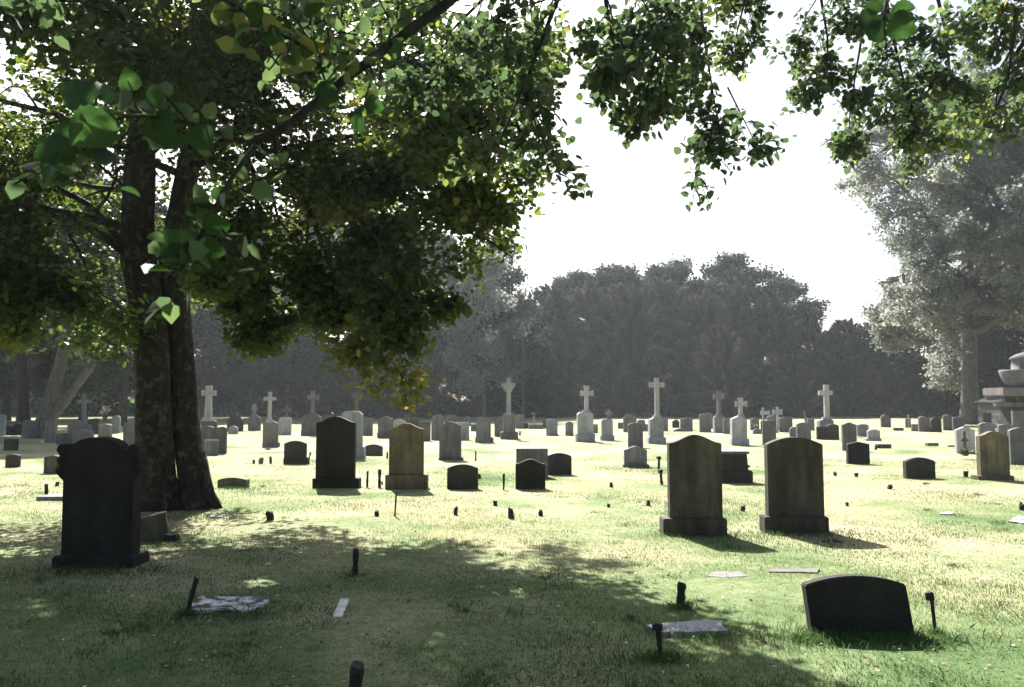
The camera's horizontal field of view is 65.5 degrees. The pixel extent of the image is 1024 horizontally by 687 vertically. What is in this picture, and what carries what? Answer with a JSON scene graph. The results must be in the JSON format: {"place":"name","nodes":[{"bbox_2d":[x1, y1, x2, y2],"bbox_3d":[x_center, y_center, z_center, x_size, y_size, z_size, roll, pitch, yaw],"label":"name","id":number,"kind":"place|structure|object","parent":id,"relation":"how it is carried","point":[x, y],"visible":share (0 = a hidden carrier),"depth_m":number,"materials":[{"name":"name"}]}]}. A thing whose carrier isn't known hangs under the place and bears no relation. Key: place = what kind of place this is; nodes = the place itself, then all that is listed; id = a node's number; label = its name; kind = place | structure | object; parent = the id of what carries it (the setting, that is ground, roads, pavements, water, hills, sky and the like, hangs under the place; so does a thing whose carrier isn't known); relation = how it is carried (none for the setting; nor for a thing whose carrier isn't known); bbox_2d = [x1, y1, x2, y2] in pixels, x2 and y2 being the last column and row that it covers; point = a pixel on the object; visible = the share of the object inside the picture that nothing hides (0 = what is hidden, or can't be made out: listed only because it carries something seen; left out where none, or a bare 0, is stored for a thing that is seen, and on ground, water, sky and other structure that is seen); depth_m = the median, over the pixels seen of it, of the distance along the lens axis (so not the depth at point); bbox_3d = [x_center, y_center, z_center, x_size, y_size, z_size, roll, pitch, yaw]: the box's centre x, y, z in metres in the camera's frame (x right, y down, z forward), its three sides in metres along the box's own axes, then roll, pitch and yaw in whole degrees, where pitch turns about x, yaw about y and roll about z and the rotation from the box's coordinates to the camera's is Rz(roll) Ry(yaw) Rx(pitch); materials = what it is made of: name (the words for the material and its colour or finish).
{"place":"outdoors","nodes":[
{"label":"outdoors","id":0,"kind":"place"},
{"bbox_2d":[0,407,1023,686],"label":"ground","id":1,"kind":"structure","parent":0,"point":[246,443],"depth_m":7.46,"materials":[{"name":"green plant"}]},
{"bbox_2d":[0,354,86,420],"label":"tree","id":2,"kind":"object","parent":1,"relation":"on","point":[34,381],"visible":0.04,"depth_m":64.58,"materials":[{"name":"green plant"}]},
{"bbox_2d":[44,421,57,442],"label":"headstone","id":3,"kind":"object","parent":1,"relation":"on","point":[50,430],"visible":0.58,"depth_m":31.03,"materials":[{"name":"grey stone"}]},
{"bbox_2d":[43,455,58,472],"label":"headstone","id":4,"kind":"object","parent":1,"relation":"on","point":[51,464],"visible":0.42,"depth_m":17.78,"materials":[{"name":"grey stone"}]},
{"bbox_2d":[0,335,133,421],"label":"shade tree","id":5,"kind":"object","parent":1,"relation":"on","point":[23,408],"visible":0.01,"depth_m":41.91,"materials":[{"name":"green plant"}]},
{"bbox_2d":[0,272,158,419],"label":"tree","id":6,"kind":"object","parent":1,"relation":"on","point":[8,398],"visible":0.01,"depth_m":67.37,"materials":[{"name":"green plant"}]},
{"bbox_2d":[77,393,92,430],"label":"cross monument","id":7,"kind":"object","parent":1,"relation":"on","point":[83,424],"visible":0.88,"depth_m":29.24,"materials":[{"name":"grey stone"}]},
{"bbox_2d":[24,161,167,438],"bbox_3d":[-19.578,-1.845,34.924,10.225,12.546,9.693,0,-4,0],"label":"leaning tree","id":8,"kind":"object","parent":1,"relation":"on","point":[52,407],"visible":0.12,"depth_m":34.74,"materials":[{"name":"grey plant"}]},
{"bbox_2d":[52,437,148,568],"bbox_3d":[-4.073,1.573,7.890,0.844,1.287,0.360,0,-4,1],"label":"headstone","id":9,"kind":"object","parent":1,"relation":"on","point":[101,477],"visible":0.99,"depth_m":7.81,"materials":[{"name":"stone"}]},
{"bbox_2d":[123,421,134,445],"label":"headstone","id":10,"kind":"object","parent":1,"relation":"on","point":[129,433],"visible":0.23,"depth_m":27.01,"materials":[{"name":"grey stone"}]},
{"bbox_2d":[64,289,196,425],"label":"shade tree","id":11,"kind":"object","parent":1,"relation":"on","point":[100,378],"visible":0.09,"depth_m":50.31,"materials":[{"name":"green plant"}]},
{"bbox_2d":[79,284,213,408],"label":"tree","id":12,"kind":"object","parent":1,"relation":"on","point":[111,402],"depth_m":76.67,"materials":[{"name":"green plant"}]},
{"bbox_2d":[29,391,275,416],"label":"sunlit brush","id":13,"kind":"object","parent":1,"relation":"on","point":[220,414],"visible":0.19,"depth_m":84.08,"materials":[{"name":"green plant"}]},
{"bbox_2d":[140,510,170,541],"bbox_3d":[-4.187,2.152,9.320,0.355,0.350,0.238,-11,0,-18],"label":"stone fragment","id":14,"kind":"object","parent":1,"relation":"on","point":[155,526],"visible":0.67,"depth_m":9.23,"materials":[{"name":"beige stone"}]},
{"bbox_2d":[201,386,217,433],"bbox_3d":[-10.914,2.624,28.709,0.579,2.209,0.240,0,-4,2],"label":"cross monument","id":15,"kind":"object","parent":1,"relation":"on","point":[208,418],"visible":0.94,"depth_m":28.66,"materials":[{"name":"grey stone"}]},
{"bbox_2d":[204,440,218,454],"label":"headstone","id":16,"kind":"object","parent":1,"relation":"on","point":[211,447],"visible":0.78,"depth_m":23.90,"materials":[{"name":"grey stone"}]},
{"bbox_2d":[211,426,226,452],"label":"headstone","id":17,"kind":"object","parent":1,"relation":"on","point":[219,434],"visible":0.71,"depth_m":24.73,"materials":[{"name":"grey stone"}]},
{"bbox_2d":[157,230,289,418],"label":"tree","id":18,"kind":"object","parent":1,"relation":"on","point":[225,388],"visible":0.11,"depth_m":72.82,"materials":[{"name":"green plant"}]},
{"bbox_2d":[189,596,271,613],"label":"ledger slab","id":19,"kind":"structure","parent":1,"relation":"on","point":[254,603],"depth_m":6.23,"materials":[{"name":"stone"}]},
{"bbox_2d":[218,477,249,487],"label":"headstone","id":20,"kind":"object","parent":1,"relation":"on","point":[235,482],"visible":0.88,"depth_m":14.87,"materials":[{"name":"grey stone"}]},
{"bbox_2d":[248,404,260,429],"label":"headstone","id":21,"kind":"object","parent":1,"relation":"on","point":[254,421],"visible":1,"depth_m":44.18,"materials":[{"name":"grey stone"}]},
{"bbox_2d":[191,211,329,417],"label":"tree","id":22,"kind":"object","parent":1,"relation":"on","point":[256,376],"visible":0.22,"depth_m":71.86,"materials":[{"name":"green plant"}]},
{"bbox_2d":[262,392,279,446],"bbox_3d":[-8.505,2.699,28.179,0.590,1.981,0.197,0,-4,-2],"label":"cross monument","id":23,"kind":"object","parent":1,"relation":"on","point":[270,432],"visible":0.94,"depth_m":28.09,"materials":[{"name":"grey stone"}]},
{"bbox_2d":[279,417,291,434],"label":"headstone","id":24,"kind":"object","parent":1,"relation":"on","point":[285,425],"visible":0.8,"depth_m":38.36,"materials":[{"name":"grey stone"}]},
{"bbox_2d":[217,213,363,417],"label":"tree","id":25,"kind":"object","parent":1,"relation":"on","point":[308,383],"visible":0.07,"depth_m":76.03,"materials":[{"name":"green plant"}]},
{"bbox_2d":[0,0,582,511],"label":"broadleaf tree","id":26,"kind":"object","parent":1,"relation":"on","point":[368,176],"visible":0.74,"depth_m":10.52,"materials":[{"name":"green plant"}]},
{"bbox_2d":[283,441,309,463],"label":"headstone","id":27,"kind":"object","parent":1,"relation":"on","point":[295,452],"visible":0.88,"depth_m":20.57,"materials":[{"name":"stone"}]},
{"bbox_2d":[301,391,321,435],"bbox_3d":[-9.400,3.304,37.565,1.028,2.136,0.282,0,-4,-1],"label":"cross monument","id":28,"kind":"object","parent":1,"relation":"on","point":[309,422],"visible":0.91,"depth_m":37.46,"materials":[{"name":"grey stone"}]},
{"bbox_2d":[312,416,360,487],"bbox_3d":[-3.266,2.045,14.904,0.859,1.362,0.289,0,-4,0],"label":"headstone","id":29,"kind":"object","parent":1,"relation":"on","point":[335,451],"visible":0.91,"depth_m":14.83,"materials":[{"name":"stone"}]},
{"bbox_2d":[341,411,365,458],"bbox_3d":[-4.526,2.602,22.606,0.716,1.367,0.299,0,-4,1],"label":"headstone","id":30,"kind":"object","parent":1,"relation":"on","point":[355,416],"visible":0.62,"depth_m":22.54,"materials":[{"name":"grey stone"}]},
{"bbox_2d":[348,660,363,686],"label":"grave peg","id":31,"kind":"object","parent":1,"relation":"on","point":[356,672],"visible":1,"depth_m":4.24,"materials":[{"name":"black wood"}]},
{"bbox_2d":[301,228,418,411],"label":"tree","id":32,"kind":"object","parent":1,"relation":"on","point":[354,379],"visible":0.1,"depth_m":75.75,"materials":[{"name":"green plant"}]},
{"bbox_2d":[377,416,392,437],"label":"headstone","id":33,"kind":"object","parent":1,"relation":"on","point":[385,424],"visible":0.81,"depth_m":34.76,"materials":[{"name":"grey stone"}]},
{"bbox_2d":[327,224,481,416],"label":"tree","id":34,"kind":"object","parent":1,"relation":"on","point":[443,373],"visible":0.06,"depth_m":80.30,"materials":[{"name":"green plant"}]},
{"bbox_2d":[385,423,428,488],"bbox_3d":[-1.941,2.097,14.749,0.770,1.236,0.282,0,-4,0],"label":"headstone","id":35,"kind":"object","parent":1,"relation":"on","point":[406,455],"visible":0.92,"depth_m":14.68,"materials":[{"name":"beige stone"}]},
{"bbox_2d":[365,233,503,416],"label":"tree","id":36,"kind":"object","parent":1,"relation":"on","point":[433,392],"visible":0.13,"depth_m":77.04,"materials":[{"name":"green plant"}]},
{"bbox_2d":[431,414,443,439],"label":"headstone","id":37,"kind":"object","parent":1,"relation":"on","point":[437,420],"visible":0.84,"depth_m":33.15,"materials":[{"name":"grey stone"}]},
{"bbox_2d":[438,421,463,459],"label":"headstone","id":38,"kind":"object","parent":1,"relation":"on","point":[450,438],"visible":0.91,"depth_m":21.81,"materials":[{"name":"grey stone"}]},
{"bbox_2d":[447,464,477,488],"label":"headstone","id":39,"kind":"object","parent":1,"relation":"on","point":[462,476],"visible":0.88,"depth_m":14.58,"materials":[{"name":"stone"}]},
{"bbox_2d":[432,247,534,416],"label":"slender tree","id":40,"kind":"object","parent":1,"relation":"on","point":[483,346],"visible":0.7,"depth_m":69.38,"materials":[{"name":"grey plant"}]},
{"bbox_2d":[475,417,493,442],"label":"headstone","id":41,"kind":"object","parent":1,"relation":"on","point":[483,429],"visible":0.92,"depth_m":31.09,"materials":[{"name":"grey stone"}]},
{"bbox_2d":[430,234,550,416],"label":"tree","id":42,"kind":"object","parent":1,"relation":"on","point":[517,275],"visible":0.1,"depth_m":82.79,"materials":[{"name":"green plant"}]},
{"bbox_2d":[0,336,989,416],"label":"undergrowth","id":43,"kind":"object","parent":1,"relation":"on","point":[330,400],"visible":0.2,"depth_m":84.23,"materials":[{"name":"green plant"}]},
{"bbox_2d":[500,378,517,438],"bbox_3d":[-0.121,2.800,34.233,0.746,2.658,0.530,0,-4,-2],"label":"cross monument","id":44,"kind":"object","parent":1,"relation":"on","point":[508,432],"visible":0.94,"depth_m":34.03,"materials":[{"name":"grey stone"}]},
{"bbox_2d":[0,455,1023,686],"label":"fallen leaves","id":45,"kind":"object","parent":1,"relation":"on","point":[450,667],"visible":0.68,"depth_m":5.94,"materials":[{"name":"brown plant"}]},
{"bbox_2d":[1,0,1023,324],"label":"lime tree","id":46,"kind":"object","parent":1,"relation":"on","point":[627,52],"visible":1,"depth_m":5.38,"materials":[{"name":"green plant"}]},
{"bbox_2d":[471,299,567,416],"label":"conifer","id":47,"kind":"object","parent":1,"relation":"on","point":[495,399],"visible":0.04,"depth_m":84.46,"materials":[{"name":"green plant"}]},
{"bbox_2d":[492,280,555,419],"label":"slender tree","id":48,"kind":"object","parent":1,"relation":"on","point":[522,362],"visible":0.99,"depth_m":67.82,"materials":[{"name":"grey plant"}]},
{"bbox_2d":[516,459,544,488],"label":"headstone","id":49,"kind":"object","parent":1,"relation":"on","point":[530,473],"visible":0.88,"depth_m":14.59,"materials":[{"name":"stone"}]},
{"bbox_2d":[516,448,547,477],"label":"headstone","id":50,"kind":"object","parent":1,"relation":"on","point":[536,454],"visible":0.53,"depth_m":16.78,"materials":[{"name":"grey stone"}]},
{"bbox_2d":[501,347,565,417],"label":"conifer","id":51,"kind":"object","parent":1,"relation":"on","point":[546,388],"visible":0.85,"depth_m":80.09,"materials":[{"name":"green plant"}]},
{"bbox_2d":[498,282,598,415],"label":"conifer","id":52,"kind":"object","parent":1,"relation":"on","point":[559,303],"visible":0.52,"depth_m":84.09,"materials":[{"name":"green plant"}]},
{"bbox_2d":[548,453,571,474],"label":"headstone","id":53,"kind":"object","parent":1,"relation":"on","point":[559,463],"visible":0.77,"depth_m":17.36,"materials":[{"name":"stone"}]},
{"bbox_2d":[544,266,608,348],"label":"tree","id":54,"kind":"object","parent":1,"relation":"on","point":[567,282],"visible":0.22,"depth_m":92.01,"materials":[{"name":"green plant"}]},
{"bbox_2d":[575,386,594,441],"bbox_3d":[2.929,2.830,32.004,0.750,2.274,0.518,0,-4,-2],"label":"cross monument","id":55,"kind":"object","parent":1,"relation":"on","point":[585,429],"visible":0.97,"depth_m":31.78,"materials":[{"name":"grey stone"}]},
{"bbox_2d":[538,279,640,416],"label":"conifer","id":56,"kind":"object","parent":1,"relation":"on","point":[587,294],"visible":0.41,"depth_m":86.07,"materials":[{"name":"green plant"}]},
{"bbox_2d":[600,409,614,440],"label":"cross monument","id":57,"kind":"object","parent":1,"relation":"on","point":[607,428],"visible":0.94,"depth_m":32.82,"materials":[{"name":"grey stone"}]},
{"bbox_2d":[589,350,636,417],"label":"conifer","id":58,"kind":"object","parent":1,"relation":"on","point":[604,385],"visible":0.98,"depth_m":79.23,"materials":[{"name":"green plant"}]},
{"bbox_2d":[576,258,650,341],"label":"tree","id":59,"kind":"object","parent":1,"relation":"on","point":[625,276],"visible":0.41,"depth_m":92.22,"materials":[{"name":"green plant"}]},
{"bbox_2d":[563,281,688,416],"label":"conifer","id":60,"kind":"object","parent":1,"relation":"on","point":[617,308],"visible":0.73,"depth_m":84.19,"materials":[{"name":"green plant"}]},
{"bbox_2d":[628,423,642,447],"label":"headstone","id":61,"kind":"object","parent":1,"relation":"on","point":[635,434],"visible":0.87,"depth_m":27.52,"materials":[{"name":"grey stone"}]},
{"bbox_2d":[622,446,649,466],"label":"headstone","id":62,"kind":"object","parent":1,"relation":"on","point":[635,456],"visible":0.88,"depth_m":19.48,"materials":[{"name":"grey stone"}]},
{"bbox_2d":[646,378,665,443],"bbox_3d":[5.547,2.596,30.701,0.674,2.553,0.530,0,-4,-1],"label":"cross monument","id":63,"kind":"object","parent":1,"relation":"on","point":[656,428],"visible":0.98,"depth_m":30.47,"materials":[{"name":"grey stone"}]},
{"bbox_2d":[622,274,696,413],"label":"conifer","id":64,"kind":"object","parent":1,"relation":"on","point":[660,290],"visible":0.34,"depth_m":87.59,"materials":[{"name":"green plant"}]},
{"bbox_2d":[638,253,719,342],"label":"tree","id":65,"kind":"object","parent":1,"relation":"on","point":[677,271],"visible":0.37,"depth_m":93.64,"materials":[{"name":"green plant"}]},
{"bbox_2d":[646,620,727,636],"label":"ledger slab","id":66,"kind":"structure","parent":1,"relation":"on","point":[714,625],"depth_m":5.58,"materials":[{"name":"grey stone"}]},
{"bbox_2d":[659,434,726,534],"bbox_3d":[2.210,1.736,9.764,0.770,1.234,0.278,0,-4,-1],"label":"headstone","id":67,"kind":"object","parent":1,"relation":"on","point":[694,482],"visible":0.94,"depth_m":9.69,"materials":[{"name":"grey stone"}]},
{"bbox_2d":[651,288,757,416],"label":"conifer","id":68,"kind":"object","parent":1,"relation":"on","point":[701,308],"visible":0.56,"depth_m":84.54,"materials":[{"name":"green plant"}]},
{"bbox_2d":[680,323,756,417],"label":"conifer","id":69,"kind":"object","parent":1,"relation":"on","point":[718,344],"visible":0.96,"depth_m":78.09,"materials":[{"name":"green plant"}]},
{"bbox_2d":[713,391,725,432],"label":"cross monument","id":70,"kind":"object","parent":1,"relation":"on","point":[718,417],"visible":0.94,"depth_m":40.56,"materials":[{"name":"grey stone"}]},
{"bbox_2d":[679,249,791,341],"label":"tree","id":71,"kind":"object","parent":1,"relation":"on","point":[729,270],"visible":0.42,"depth_m":93.15,"materials":[{"name":"green plant"}]},
{"bbox_2d":[685,279,786,406],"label":"conifer","id":72,"kind":"object","parent":1,"relation":"on","point":[732,300],"visible":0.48,"depth_m":86.46,"materials":[{"name":"green plant"}]},
{"bbox_2d":[722,450,752,482],"bbox_3d":[4.369,2.481,15.993,0.767,0.650,0.620,0,-4,1],"label":"tomb","id":73,"kind":"object","parent":1,"relation":"on","point":[735,465],"visible":0.59,"depth_m":15.75,"materials":[{"name":"stone"}]},
{"bbox_2d":[729,398,749,445],"bbox_3d":[8.379,2.895,29.414,0.644,1.770,0.443,0,-4,1],"label":"cross monument","id":74,"kind":"object","parent":1,"relation":"on","point":[738,429],"visible":0.99,"depth_m":29.23,"materials":[{"name":"grey stone"}]},
{"bbox_2d":[762,421,775,444],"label":"headstone","id":75,"kind":"object","parent":1,"relation":"on","point":[768,431],"visible":0.68,"depth_m":29.17,"materials":[{"name":"grey stone"}]},
{"bbox_2d":[732,291,820,415],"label":"conifer","id":76,"kind":"object","parent":1,"relation":"on","point":[774,315],"visible":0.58,"depth_m":84.59,"materials":[{"name":"green plant"}]},
{"bbox_2d":[746,275,830,359],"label":"tree","id":77,"kind":"object","parent":1,"relation":"on","point":[792,292],"visible":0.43,"depth_m":90.73,"materials":[{"name":"green plant"}]},
{"bbox_2d":[759,349,822,417],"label":"conifer","id":78,"kind":"object","parent":1,"relation":"on","point":[789,362],"visible":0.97,"depth_m":79.35,"materials":[{"name":"green plant"}]},
{"bbox_2d":[759,437,828,532],"bbox_3d":[3.507,1.768,9.939,0.786,1.194,0.248,0,-4,1],"label":"headstone","id":79,"kind":"object","parent":1,"relation":"on","point":[794,484],"visible":0.91,"depth_m":9.87,"materials":[{"name":"stone"}]},
{"bbox_2d":[770,568,819,573],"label":"ledger slab","id":80,"kind":"structure","parent":1,"relation":"on","point":[790,570],"depth_m":7.50,"materials":[{"name":"grey stone"}]},
{"bbox_2d":[796,422,810,439],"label":"headstone","id":81,"kind":"object","parent":1,"relation":"on","point":[803,429],"visible":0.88,"depth_m":30.38,"materials":[{"name":"grey stone"}]},
{"bbox_2d":[766,312,853,416],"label":"conifer","id":82,"kind":"object","parent":1,"relation":"on","point":[811,325],"visible":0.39,"depth_m":85.45,"materials":[{"name":"green plant"}]},
{"bbox_2d":[817,385,833,426],"bbox_3d":[14.816,3.163,37.635,0.720,2.427,0.400,0,-4,-1],"label":"cross monument","id":83,"kind":"object","parent":1,"relation":"on","point":[826,419],"visible":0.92,"depth_m":37.58,"materials":[{"name":"grey stone"}]},
{"bbox_2d":[841,422,856,450],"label":"headstone","id":84,"kind":"object","parent":1,"relation":"on","point":[848,432],"visible":0.86,"depth_m":26.05,"materials":[{"name":"grey stone"}]},
{"bbox_2d":[809,317,890,416],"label":"conifer","id":85,"kind":"object","parent":1,"relation":"on","point":[845,327],"visible":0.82,"depth_m":83.45,"materials":[{"name":"green plant"}]},
{"bbox_2d":[801,574,913,634],"bbox_3d":[2.411,1.846,5.554,0.732,0.451,0.110,0,-8,3],"label":"headstone","id":86,"kind":"object","parent":1,"relation":"on","point":[862,602],"visible":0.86,"depth_m":5.51,"materials":[{"name":"stone"}]},
{"bbox_2d":[846,441,869,463],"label":"headstone","id":87,"kind":"object","parent":1,"relation":"on","point":[857,452],"visible":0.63,"depth_m":20.39,"materials":[{"name":"stone"}]},
{"bbox_2d":[844,330,917,416],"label":"conifer","id":88,"kind":"object","parent":1,"relation":"on","point":[900,392],"visible":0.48,"depth_m":82.53,"materials":[{"name":"green plant"}]},
{"bbox_2d":[848,274,984,416],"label":"tree","id":89,"kind":"object","parent":1,"relation":"on","point":[903,363],"visible":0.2,"depth_m":81.21,"materials":[{"name":"green plant"}]},
{"bbox_2d":[903,457,935,478],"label":"headstone","id":90,"kind":"object","parent":1,"relation":"on","point":[918,467],"visible":0.89,"depth_m":16.57,"materials":[{"name":"stone"}]},
{"bbox_2d":[820,48,1023,424],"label":"pale tree","id":91,"kind":"object","parent":1,"relation":"on","point":[948,225],"visible":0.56,"depth_m":54.31,"materials":[{"name":"grey plant"}]},
{"bbox_2d":[954,427,975,452],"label":"headstone","id":92,"kind":"object","parent":1,"relation":"on","point":[959,436],"visible":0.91,"depth_m":24.73,"materials":[{"name":"white stone"}]},
{"bbox_2d":[910,304,1023,410],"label":"tree","id":93,"kind":"object","parent":1,"relation":"on","point":[999,356],"visible":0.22,"depth_m":75.42,"materials":[{"name":"green plant"}]},
{"bbox_2d":[938,98,1023,329],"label":"pale tree","id":94,"kind":"object","parent":1,"relation":"on","point":[991,243],"visible":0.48,"depth_m":50.21,"materials":[{"name":"grey plant"}]},
{"bbox_2d":[974,396,1006,428],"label":"mausoleum","id":95,"kind":"structure","parent":1,"relation":"on","point":[985,404],"depth_m":47.63,"materials":[{"name":"stone"}]},
{"bbox_2d":[971,431,1013,479],"bbox_3d":[9.852,2.317,16.360,0.749,1.030,0.280,0,-4,-2],"label":"headstone","id":96,"kind":"object","parent":1,"relation":"on","point":[992,455],"visible":0.94,"depth_m":16.29,"materials":[{"name":"beige stone"}]},
{"bbox_2d":[974,254,1023,384],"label":"tree","id":97,"kind":"object","parent":1,"relation":"on","point":[991,374],"visible":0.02,"depth_m":75.56,"materials":[{"name":"green plant"}]},
{"bbox_2d":[983,352,1023,424],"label":"urn monument","id":98,"kind":"object","parent":1,"relation":"on","point":[1013,378],"visible":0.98,"depth_m":41.59,"materials":[{"name":"stone"}]},
{"bbox_2d":[1007,428,1023,464],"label":"headstone","id":99,"kind":"object","parent":1,"relation":"on","point":[1016,446],"visible":0.87,"depth_m":20.27,"materials":[{"name":"grey stone"}]},
{"bbox_2d":[0,0,1023,401],"label":"sky","id":100,"kind":"structure","parent":0,"point":[784,214],"materials":[{"name":"white"}]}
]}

